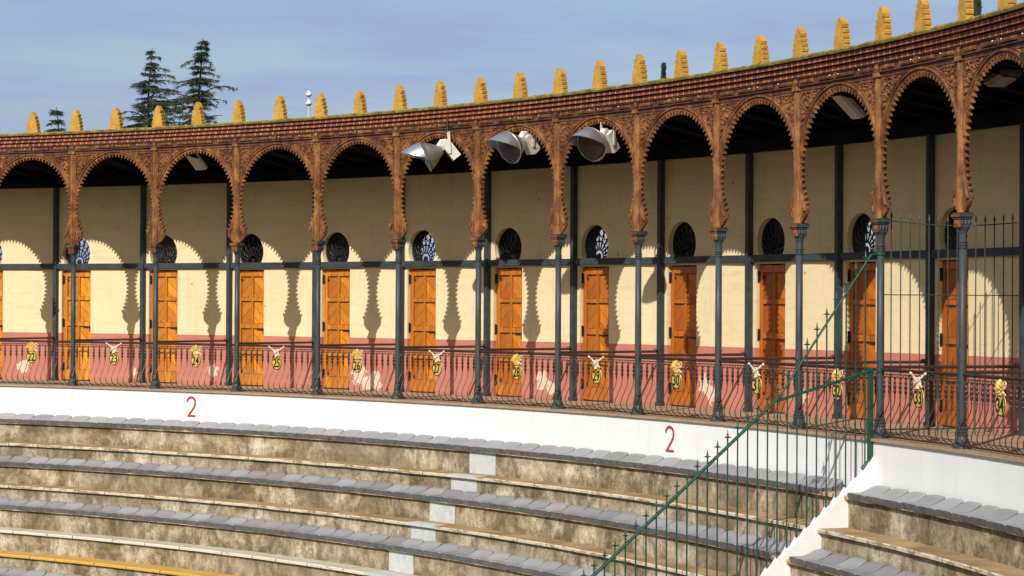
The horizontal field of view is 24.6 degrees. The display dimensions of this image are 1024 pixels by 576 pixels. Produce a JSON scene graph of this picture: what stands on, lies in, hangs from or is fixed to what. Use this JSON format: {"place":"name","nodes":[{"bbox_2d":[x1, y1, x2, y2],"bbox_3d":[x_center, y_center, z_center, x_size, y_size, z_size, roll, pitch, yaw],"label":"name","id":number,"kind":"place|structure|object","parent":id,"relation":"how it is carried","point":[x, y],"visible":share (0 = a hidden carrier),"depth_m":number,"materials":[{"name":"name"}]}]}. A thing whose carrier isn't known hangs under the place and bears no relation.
{"place":"outdoors","nodes":[
{"label":"outdoors","id":0,"kind":"place"},
{"bbox_2d":[0,423,840,575],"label":"seating terrace","id":1,"kind":"structure","parent":0,"point":[76,544],"depth_m":37.27,"materials":[{"name":"stone"}]},
{"bbox_2d":[268,522,300,534],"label":"plastic seat","id":2,"kind":"object","parent":1,"relation":"on","point":[284,527],"visible":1,"depth_m":37.34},
{"bbox_2d":[285,524,318,537],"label":"plastic seat","id":3,"kind":"object","parent":1,"relation":"on","point":[300,531],"visible":0.98,"depth_m":37.01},
{"bbox_2d":[303,527,336,539],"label":"plastic seat","id":4,"kind":"object","parent":1,"relation":"on","point":[317,533],"visible":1,"depth_m":36.67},
{"bbox_2d":[320,529,354,541],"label":"plastic seat","id":5,"kind":"object","parent":1,"relation":"on","point":[335,535],"visible":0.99,"depth_m":36.34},
{"bbox_2d":[338,531,371,544],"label":"plastic seat","id":6,"kind":"object","parent":1,"relation":"on","point":[353,537],"visible":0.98,"depth_m":36.01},
{"bbox_2d":[355,533,388,546],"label":"plastic seat","id":7,"kind":"object","parent":1,"relation":"on","point":[372,538],"visible":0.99,"depth_m":35.66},
{"bbox_2d":[372,536,406,549],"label":"plastic seat","id":8,"kind":"object","parent":1,"relation":"on","point":[386,543],"visible":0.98,"depth_m":35.31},
{"bbox_2d":[389,538,423,551],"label":"plastic seat","id":9,"kind":"object","parent":1,"relation":"on","point":[406,543],"visible":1,"depth_m":34.95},
{"bbox_2d":[394,485,427,497],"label":"plastic seat","id":10,"kind":"object","parent":1,"relation":"on","point":[409,491],"visible":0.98,"depth_m":36.16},
{"bbox_2d":[406,541,441,554],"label":"plastic seat","id":11,"kind":"object","parent":1,"relation":"on","point":[426,545],"visible":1,"depth_m":34.59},
{"bbox_2d":[424,543,458,557],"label":"plastic seat","id":12,"kind":"object","parent":1,"relation":"on","point":[437,551],"visible":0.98,"depth_m":34.23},
{"bbox_2d":[440,546,475,560],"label":"plastic seat","id":13,"kind":"object","parent":1,"relation":"on","point":[458,551],"visible":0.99,"depth_m":33.86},
{"bbox_2d":[445,491,480,503],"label":"plastic seat","id":14,"kind":"object","parent":1,"relation":"on","point":[460,498],"visible":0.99,"depth_m":35.10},
{"bbox_2d":[457,549,493,563],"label":"plastic seat","id":15,"kind":"object","parent":1,"relation":"on","point":[475,554],"visible":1,"depth_m":33.49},
{"bbox_2d":[463,493,498,506],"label":"plastic seat","id":16,"kind":"object","parent":1,"relation":"on","point":[485,497],"visible":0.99,"depth_m":34.73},
{"bbox_2d":[474,552,510,566],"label":"plastic seat","id":17,"kind":"object","parent":1,"relation":"on","point":[492,557],"visible":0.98,"depth_m":33.12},
{"bbox_2d":[480,495,515,508],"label":"plastic seat","id":18,"kind":"object","parent":1,"relation":"on","point":[495,502],"visible":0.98,"depth_m":34.35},
{"bbox_2d":[491,555,527,569],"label":"plastic seat","id":19,"kind":"object","parent":1,"relation":"on","point":[509,560],"visible":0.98,"depth_m":32.74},
{"bbox_2d":[0,386,1023,513],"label":"parapet wall","id":20,"kind":"structure","parent":1,"relation":"on","point":[984,481],"depth_m":34.62,"materials":[{"name":"paint"}]},
{"bbox_2d":[498,498,533,511],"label":"plastic seat","id":21,"kind":"object","parent":1,"relation":"on","point":[512,505],"visible":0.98,"depth_m":33.99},
{"bbox_2d":[508,558,544,572],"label":"plastic seat","id":22,"kind":"object","parent":1,"relation":"on","point":[529,563],"visible":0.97,"depth_m":32.35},
{"bbox_2d":[515,500,550,513],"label":"plastic seat","id":23,"kind":"object","parent":1,"relation":"on","point":[537,504],"visible":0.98,"depth_m":33.61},
{"bbox_2d":[524,561,561,575],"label":"plastic seat","id":24,"kind":"object","parent":1,"relation":"on","point":[547,566],"visible":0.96,"depth_m":31.96,"materials":[{"name":"plastic"}]},
{"bbox_2d":[532,502,568,516],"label":"plastic seat","id":25,"kind":"object","parent":1,"relation":"on","point":[556,506],"visible":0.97,"depth_m":33.23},
{"bbox_2d":[539,446,574,458],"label":"plastic seat","id":26,"kind":"object","parent":1,"relation":"on","point":[553,454],"visible":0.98,"depth_m":34.43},
{"bbox_2d":[541,564,578,575],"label":"plastic seat","id":27,"kind":"object","parent":1,"relation":"on","point":[566,569],"visible":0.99,"depth_m":31.60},
{"bbox_2d":[549,505,585,518],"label":"plastic seat","id":28,"kind":"object","parent":1,"relation":"on","point":[572,509],"visible":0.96,"depth_m":32.85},
{"bbox_2d":[557,448,592,460],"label":"plastic seat","id":29,"kind":"object","parent":1,"relation":"on","point":[570,456],"visible":0.95,"depth_m":34.04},
{"bbox_2d":[566,507,602,520],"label":"plastic seat","id":30,"kind":"object","parent":1,"relation":"on","point":[589,511],"visible":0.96,"depth_m":32.48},
{"bbox_2d":[575,450,610,462],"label":"plastic seat","id":31,"kind":"object","parent":1,"relation":"on","point":[587,458],"visible":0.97,"depth_m":33.67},
{"bbox_2d":[583,510,620,524],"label":"plastic seat","id":32,"kind":"object","parent":1,"relation":"on","point":[605,514],"visible":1,"depth_m":32.08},
{"bbox_2d":[592,451,628,464],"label":"plastic seat","id":33,"kind":"object","parent":1,"relation":"on","point":[617,455],"visible":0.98,"depth_m":33.28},
{"bbox_2d":[600,512,637,526],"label":"plastic seat","id":34,"kind":"object","parent":1,"relation":"on","point":[624,517],"visible":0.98,"depth_m":31.69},
{"bbox_2d":[609,453,645,466],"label":"plastic seat","id":35,"kind":"object","parent":1,"relation":"on","point":[622,462],"visible":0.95,"depth_m":32.91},
{"bbox_2d":[627,455,663,468],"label":"plastic seat","id":36,"kind":"object","parent":1,"relation":"on","point":[651,459],"visible":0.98,"depth_m":32.51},
{"bbox_2d":[644,457,681,470],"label":"plastic seat","id":37,"kind":"object","parent":1,"relation":"on","point":[668,461],"visible":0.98,"depth_m":32.12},
{"bbox_2d":[651,521,690,536],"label":"plastic seat","id":38,"kind":"object","parent":1,"relation":"on","point":[671,527],"visible":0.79,"depth_m":30.50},
{"bbox_2d":[662,459,699,473],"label":"plastic seat","id":39,"kind":"object","parent":1,"relation":"on","point":[687,463],"visible":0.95,"depth_m":31.73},
{"bbox_2d":[668,524,705,539],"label":"plastic seat","id":40,"kind":"object","parent":1,"relation":"on","point":[682,532],"visible":0.73,"depth_m":30.09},
{"bbox_2d":[685,527,724,542],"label":"plastic seat","id":41,"kind":"object","parent":1,"relation":"on","point":[711,533],"visible":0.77,"depth_m":29.66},
{"bbox_2d":[702,530,742,546],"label":"plastic seat","id":42,"kind":"object","parent":1,"relation":"on","point":[722,536],"visible":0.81,"depth_m":29.26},
{"bbox_2d":[714,466,752,480],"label":"plastic seat","id":43,"kind":"object","parent":1,"relation":"on","point":[733,471],"visible":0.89,"depth_m":30.52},
{"bbox_2d":[719,534,759,549],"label":"plastic seat","id":44,"kind":"object","parent":1,"relation":"on","point":[741,540],"visible":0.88,"depth_m":28.86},
{"bbox_2d":[731,468,770,482],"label":"plastic seat","id":45,"kind":"object","parent":1,"relation":"on","point":[753,473],"visible":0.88,"depth_m":30.12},
{"bbox_2d":[738,537,775,553],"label":"plastic seat","id":46,"kind":"object","parent":1,"relation":"on","point":[752,545],"visible":0.74,"depth_m":28.42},
{"bbox_2d":[749,470,788,485],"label":"plastic seat","id":47,"kind":"object","parent":1,"relation":"on","point":[762,479],"visible":0.72,"depth_m":29.72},
{"bbox_2d":[753,541,791,557],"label":"plastic seat","id":48,"kind":"object","parent":1,"relation":"on","point":[772,549],"visible":0.68,"depth_m":28.00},
{"bbox_2d":[768,473,805,487],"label":"plastic seat","id":49,"kind":"object","parent":1,"relation":"on","point":[791,478],"visible":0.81,"depth_m":29.28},
{"bbox_2d":[784,475,824,490],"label":"plastic seat","id":50,"kind":"object","parent":1,"relation":"on","point":[811,479],"visible":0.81,"depth_m":28.86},
{"bbox_2d":[801,478,842,493],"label":"plastic seat","id":51,"kind":"object","parent":1,"relation":"on","point":[821,485],"visible":0.83,"depth_m":28.38,"materials":[{"name":"plastic"}]},
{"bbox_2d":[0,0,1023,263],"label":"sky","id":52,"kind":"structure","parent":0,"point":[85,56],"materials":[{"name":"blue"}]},
{"label":"ground","id":53,"kind":"structure","parent":0,"visible":0},
{"bbox_2d":[44,107,66,131],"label":"cedar tree","id":54,"kind":"object","parent":53,"relation":"on","point":[57,113],"visible":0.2,"depth_m":129.99,"materials":[{"name":"green plant"}]},
{"bbox_2d":[121,48,190,128],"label":"cedar tree","id":55,"kind":"object","parent":53,"relation":"on","point":[150,102],"visible":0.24,"depth_m":149.71,"materials":[{"name":"green plant"}]},
{"bbox_2d":[155,38,237,125],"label":"cedar tree","id":56,"kind":"object","parent":53,"relation":"on","point":[201,57],"visible":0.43,"depth_m":139.94,"materials":[{"name":"green plant"}]},
{"bbox_2d":[760,456,874,575],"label":"sloping wall","id":57,"kind":"structure","parent":53,"relation":"on","point":[834,514],"depth_m":27.54,"materials":[{"name":"paint"}]},
{"bbox_2d":[581,251,884,575],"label":"spiked fence","id":58,"kind":"object","parent":57,"relation":"on","point":[869,372],"visible":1,"depth_m":27.41,"materials":[{"name":"metal"}]},
{"bbox_2d":[786,495,1023,575],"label":"seating terrace","id":59,"kind":"structure","parent":53,"relation":"on","point":[919,544],"depth_m":25.51,"materials":[{"name":"stone"}]},
{"bbox_2d":[789,549,831,566],"bbox_3d":[3.457,3.110,27.099,0.370,0.164,0.445,0,0,-17],"label":"plastic seat","id":60,"kind":"object","parent":59,"relation":"on","point":[817,554],"visible":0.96,"depth_m":27.09,"materials":[{"name":"plastic"}]},
{"bbox_2d":[806,553,848,570],"bbox_3d":[3.596,3.112,26.672,0.370,0.164,0.445,0,0,-17],"label":"plastic seat","id":61,"kind":"object","parent":59,"relation":"on","point":[835,558],"visible":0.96,"depth_m":26.66,"materials":[{"name":"plastic"}]},
{"bbox_2d":[822,557,866,575],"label":"plastic seat","id":62,"kind":"object","parent":59,"relation":"on","point":[852,563],"visible":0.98,"depth_m":26.24,"materials":[{"name":"plastic"}]},
{"bbox_2d":[839,561,883,575],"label":"plastic seat","id":63,"kind":"object","parent":59,"relation":"on","point":[868,567],"visible":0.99,"depth_m":25.81,"materials":[{"name":"plastic"}]},
{"bbox_2d":[847,485,890,501],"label":"plastic seat","id":64,"kind":"object","parent":59,"relation":"on","point":[874,491],"visible":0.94,"depth_m":27.34,"materials":[{"name":"plastic"}]},
{"bbox_2d":[855,566,900,575],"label":"plastic seat","id":65,"kind":"object","parent":59,"relation":"on","point":[888,571],"visible":1,"depth_m":25.43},
{"bbox_2d":[865,488,908,504],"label":"plastic seat","id":66,"kind":"object","parent":59,"relation":"on","point":[895,493],"visible":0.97,"depth_m":26.91,"materials":[{"name":"plastic"}]},
{"bbox_2d":[882,491,926,508],"bbox_3d":[4.443,2.390,26.486,0.370,0.164,0.445,0,0,-16],"label":"plastic seat","id":67,"kind":"object","parent":59,"relation":"on","point":[910,497],"visible":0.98,"depth_m":26.48,"materials":[{"name":"plastic"}]},
{"bbox_2d":[900,494,944,511],"bbox_3d":[4.569,2.385,26.052,0.370,0.164,0.445,0,0,-15],"label":"plastic seat","id":68,"kind":"object","parent":59,"relation":"on","point":[929,500],"visible":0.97,"depth_m":26.05,"materials":[{"name":"plastic"}]},
{"bbox_2d":[917,498,962,515],"bbox_3d":[4.688,2.385,25.620,0.370,0.164,0.445,0,0,-14],"label":"plastic seat","id":69,"kind":"object","parent":59,"relation":"on","point":[948,503],"visible":0.94,"depth_m":25.62,"materials":[{"name":"plastic"}]},
{"bbox_2d":[935,501,981,519],"bbox_3d":[4.801,2.381,25.184,0.370,0.164,0.445,0,0,-13],"label":"plastic seat","id":70,"kind":"object","parent":59,"relation":"on","point":[967,507],"visible":0.97,"depth_m":25.17,"materials":[{"name":"plastic"}]},
{"bbox_2d":[953,505,999,523],"bbox_3d":[4.907,2.382,24.748,0.370,0.164,0.445,0,0,-12],"label":"plastic seat","id":71,"kind":"object","parent":59,"relation":"on","point":[985,510],"visible":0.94,"depth_m":24.76,"materials":[{"name":"plastic"}]},
{"bbox_2d":[969,508,1017,526],"bbox_3d":[5.005,2.377,24.314,0.370,0.164,0.445,0,0,-13],"label":"plastic seat","id":72,"kind":"object","parent":59,"relation":"on","point":[1002,514],"visible":0.98,"depth_m":24.31,"materials":[{"name":"plastic"}]},
{"bbox_2d":[988,513,1023,531],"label":"plastic seat","id":73,"kind":"object","parent":59,"relation":"on","point":[1017,519],"visible":0.99,"depth_m":23.91,"materials":[{"name":"plastic"}]},
{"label":"foundation wall","id":74,"kind":"object","parent":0,"visible":0},
{"bbox_2d":[0,378,1023,462],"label":"gallery floor","id":75,"kind":"structure","parent":74,"relation":"on","point":[985,453],"depth_m":34.30,"materials":[{"name":"tile"}]},
{"bbox_2d":[0,340,70,384],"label":"balcony railing","id":76,"kind":"object","parent":75,"relation":"on","point":[42,341],"visible":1,"depth_m":43.74,"materials":[{"name":"black metal"}]},
{"bbox_2d":[72,341,152,386],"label":"balcony railing","id":77,"kind":"object","parent":75,"relation":"on","point":[115,342],"visible":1,"depth_m":42.75,"materials":[{"name":"black metal"}]},
{"bbox_2d":[154,342,233,389],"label":"balcony railing","id":78,"kind":"object","parent":75,"relation":"on","point":[196,344],"visible":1,"depth_m":41.57,"materials":[{"name":"black metal"}]},
{"bbox_2d":[235,344,314,393],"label":"balcony railing","id":79,"kind":"object","parent":75,"relation":"on","point":[268,350],"visible":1,"depth_m":40.28,"materials":[{"name":"black metal"}]},
{"bbox_2d":[315,346,394,397],"bbox_3d":[-2.604,1.385,38.898,0.179,0.817,1.981,1,0,-45],"label":"balcony railing","id":80,"kind":"object","parent":75,"relation":"on","point":[348,352],"visible":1,"depth_m":38.88,"materials":[{"name":"black metal"}]},
{"bbox_2d":[395,348,474,401],"bbox_3d":[-1.229,1.383,37.410,0.179,0.817,1.981,1,0,-41],"label":"balcony railing","id":81,"kind":"object","parent":75,"relation":"on","point":[435,350],"visible":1,"depth_m":37.39,"materials":[{"name":"black metal"}]},
{"bbox_2d":[0,0,1023,448],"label":"bullring gallery","id":82,"kind":"object","parent":75,"relation":"on","point":[730,210],"visible":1,"depth_m":36.96,"materials":[{"name":"brown brick"}]},
{"bbox_2d":[0,270,2,377],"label":"door","id":83,"kind":"structure","parent":82,"relation":"in","point":[1,272],"depth_m":46.79,"materials":[{"name":"brown wood"}]},
{"bbox_2d":[62,270,90,379],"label":"door","id":84,"kind":"structure","parent":82,"relation":"in","point":[83,279],"depth_m":45.93,"materials":[{"name":"brown wood"}]},
{"bbox_2d":[149,270,177,382],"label":"door","id":85,"kind":"structure","parent":82,"relation":"in","point":[167,280],"depth_m":44.83,"materials":[{"name":"brown wood"}]},
{"bbox_2d":[239,270,263,384],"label":"door","id":86,"kind":"structure","parent":82,"relation":"in","point":[251,282],"depth_m":43.61,"materials":[{"name":"brown wood"}]},
{"bbox_2d":[322,269,349,388],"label":"door","id":87,"kind":"structure","parent":82,"relation":"in","point":[336,324],"depth_m":42.29,"materials":[{"name":"brown wood"}]},
{"bbox_2d":[408,268,435,391],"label":"door","id":88,"kind":"structure","parent":82,"relation":"in","point":[422,325],"depth_m":40.84,"materials":[{"name":"brown wood"}]},
{"bbox_2d":[400,113,460,170],"bbox_3d":[-1.289,-2.300,37.192,1.019,0.844,0.514,-24,2,-6],"label":"floodlight","id":89,"kind":"object","parent":82,"relation":"hanging from","point":[430,155],"visible":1,"depth_m":37.10,"materials":[{"name":"silver metal"}]},
{"bbox_2d":[494,268,521,395],"bbox_3d":[-0.015,0.724,39.269,0.109,2.160,0.740,1,0,-41],"label":"door","id":90,"kind":"structure","parent":82,"relation":"in","point":[508,326],"depth_m":39.30,"materials":[{"name":"brown wood"}]},
{"bbox_2d":[486,131,540,163],"bbox_3d":[0.026,-2.341,35.563,0.992,0.855,0.514,-26,17,-39],"label":"floodlight","id":91,"kind":"object","parent":82,"relation":"hanging from","point":[510,147],"visible":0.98,"depth_m":35.54,"materials":[{"name":"silver metal"}]},
{"bbox_2d":[569,122,619,161],"bbox_3d":[1.203,-2.277,33.836,0.514,0.859,0.978,0,18,38],"label":"floodlight","id":92,"kind":"object","parent":82,"relation":"hanging from","point":[592,144],"visible":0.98,"depth_m":33.80,"materials":[{"name":"silver metal"}]},
{"bbox_2d":[581,266,608,400],"bbox_3d":[1.378,0.721,37.604,0.109,2.160,0.740,1,0,-37],"label":"door","id":93,"kind":"structure","parent":82,"relation":"in","point":[595,328],"depth_m":37.64,"materials":[{"name":"brown wood"}]},
{"bbox_2d":[669,265,696,405],"bbox_3d":[2.657,0.717,35.845,0.109,2.160,0.740,1,0,-33],"label":"door","id":94,"kind":"structure","parent":82,"relation":"in","point":[682,331],"depth_m":35.85,"materials":[{"name":"brown wood"}]},
{"bbox_2d":[641,352,744,356],"bbox_3d":[2.619,0.953,33.845,1.834,0.065,0.072,0,0,-31],"label":"partition rail","id":95,"kind":"object","parent":82,"relation":"attached to","point":[701,354],"visible":1,"depth_m":33.82,"materials":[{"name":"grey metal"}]},
{"bbox_2d":[757,264,784,411],"bbox_3d":[3.809,0.713,34.006,0.109,2.160,0.740,0,0,-29],"label":"door","id":96,"kind":"structure","parent":82,"relation":"in","point":[771,278],"depth_m":34.06,"materials":[{"name":"brown wood"}]},
{"bbox_2d":[722,355,834,359],"bbox_3d":[3.636,0.948,32.013,1.834,0.065,0.072,0,0,-27],"label":"partition rail","id":97,"kind":"object","parent":82,"relation":"attached to","point":[769,358],"visible":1,"depth_m":31.93,"materials":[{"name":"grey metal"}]},
{"bbox_2d":[831,94,865,118],"bbox_3d":[4.307,-2.345,30.102,0.460,0.085,0.270,45,-16,-17],"label":"ceiling light","id":98,"kind":"object","parent":82,"relation":"attached to","point":[851,108],"visible":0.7,"depth_m":30.03,"materials":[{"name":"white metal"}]},
{"bbox_2d":[847,262,875,418],"bbox_3d":[4.833,0.707,32.096,0.109,2.160,0.740,0,0,-25],"label":"door","id":99,"kind":"structure","parent":82,"relation":"in","point":[870,267],"depth_m":32.16,"materials":[{"name":"brown wood"}]},
{"bbox_2d":[803,359,925,363],"bbox_3d":[4.526,0.941,30.116,1.834,0.065,0.072,0,0,-23],"label":"partition rail","id":100,"kind":"object","parent":82,"relation":"attached to","point":[872,362],"visible":0.92,"depth_m":30.11,"materials":[{"name":"black metal"}]},
{"bbox_2d":[884,363,1018,368],"bbox_3d":[5.283,0.934,28.162,1.834,0.065,0.072,0,0,-19],"label":"partition rail","id":101,"kind":"object","parent":82,"relation":"attached to","point":[1015,365],"visible":1,"depth_m":28.11,"materials":[{"name":"black metal"}]},
{"bbox_2d":[939,259,968,426],"bbox_3d":[5.726,0.700,30.113,0.109,2.160,0.740,0,0,-21],"label":"door","id":102,"kind":"structure","parent":82,"relation":"in","point":[952,265],"depth_m":30.28,"materials":[{"name":"brown wood"}]},
{"bbox_2d":[984,69,1022,86],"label":"ceiling light","id":103,"kind":"object","parent":82,"relation":"attached to","point":[993,80],"visible":0.97,"depth_m":26.52,"materials":[{"name":"metal"}]},
{"bbox_2d":[475,350,554,406],"bbox_3d":[0.040,1.381,35.833,0.179,0.817,1.981,1,0,-37],"label":"balcony railing","id":104,"kind":"object","parent":75,"relation":"on","point":[519,353],"visible":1,"depth_m":35.79,"materials":[{"name":"black metal"}]},
{"bbox_2d":[554,353,634,412],"bbox_3d":[1.199,1.377,34.172,0.180,0.817,1.981,1,0,-33],"label":"balcony railing","id":105,"kind":"object","parent":75,"relation":"on","point":[600,356],"visible":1,"depth_m":34.13,"materials":[{"name":"black metal"}]},
{"bbox_2d":[633,356,714,418],"bbox_3d":[2.241,1.372,32.436,0.179,0.817,1.981,0,0,-29],"label":"balcony railing","id":106,"kind":"object","parent":75,"relation":"on","point":[678,359],"visible":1,"depth_m":32.38,"materials":[{"name":"black metal"}]},
{"bbox_2d":[670,360,681,388],"bbox_3d":[2.266,1.191,32.387,0.055,0.402,0.292,0,0,-29],"label":"number plaque","id":107,"kind":"object","parent":106,"relation":"attached to","point":[676,378],"visible":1,"depth_m":32.37,"materials":[{"name":"gold metal"}]},
{"bbox_2d":[713,360,794,426],"bbox_3d":[3.163,1.366,30.633,0.179,0.817,1.981,0,0,-25],"label":"balcony railing","id":108,"kind":"object","parent":75,"relation":"on","point":[760,369],"visible":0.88,"depth_m":30.68,"materials":[{"name":"black metal"}]},
{"bbox_2d":[748,362,764,393],"bbox_3d":[3.179,1.179,30.585,0.072,0.415,0.395,0,0,-25],"label":"number plaque","id":109,"kind":"object","parent":108,"relation":"attached to","point":[756,384],"visible":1,"depth_m":30.57,"materials":[{"name":"gold metal"}]},
{"bbox_2d":[793,363,875,434],"bbox_3d":[3.959,1.360,28.771,0.179,0.817,1.981,0,0,-21],"label":"balcony railing","id":110,"kind":"object","parent":75,"relation":"on","point":[829,377],"visible":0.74,"depth_m":28.91,"materials":[{"name":"black metal"}]},
{"bbox_2d":[874,368,957,445],"bbox_3d":[4.626,1.352,26.859,0.179,0.817,1.981,0,0,-17],"label":"balcony railing","id":111,"kind":"object","parent":75,"relation":"on","point":[928,380],"visible":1,"depth_m":26.79,"materials":[{"name":"black metal"}]},
{"bbox_2d":[909,371,926,407],"bbox_3d":[4.636,1.165,26.810,0.072,0.415,0.395,0,0,-17],"label":"number plaque","id":112,"kind":"object","parent":111,"relation":"attached to","point":[918,396],"visible":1,"depth_m":26.79,"materials":[{"name":"gold metal"}]},
{"bbox_2d":[884,210,1017,435],"bbox_3d":[5.279,0.424,28.163,1.820,2.684,0.030,0,0,-19],"label":"spiked fence","id":113,"kind":"object","parent":75,"relation":"on","point":[947,295],"visible":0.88,"depth_m":28.13,"materials":[{"name":"metal"}]},
{"bbox_2d":[955,373,1023,455],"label":"balcony railing","id":114,"kind":"object","parent":75,"relation":"on","point":[1007,378],"visible":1,"depth_m":25.11,"materials":[{"name":"black metal"}]},
{"bbox_2d":[994,379,1006,416],"bbox_3d":[5.172,1.163,24.852,0.055,0.402,0.292,0,0,-13],"label":"number plaque","id":115,"kind":"object","parent":114,"relation":"attached to","point":[1000,402],"visible":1,"depth_m":24.84,"materials":[{"name":"gold metal"}]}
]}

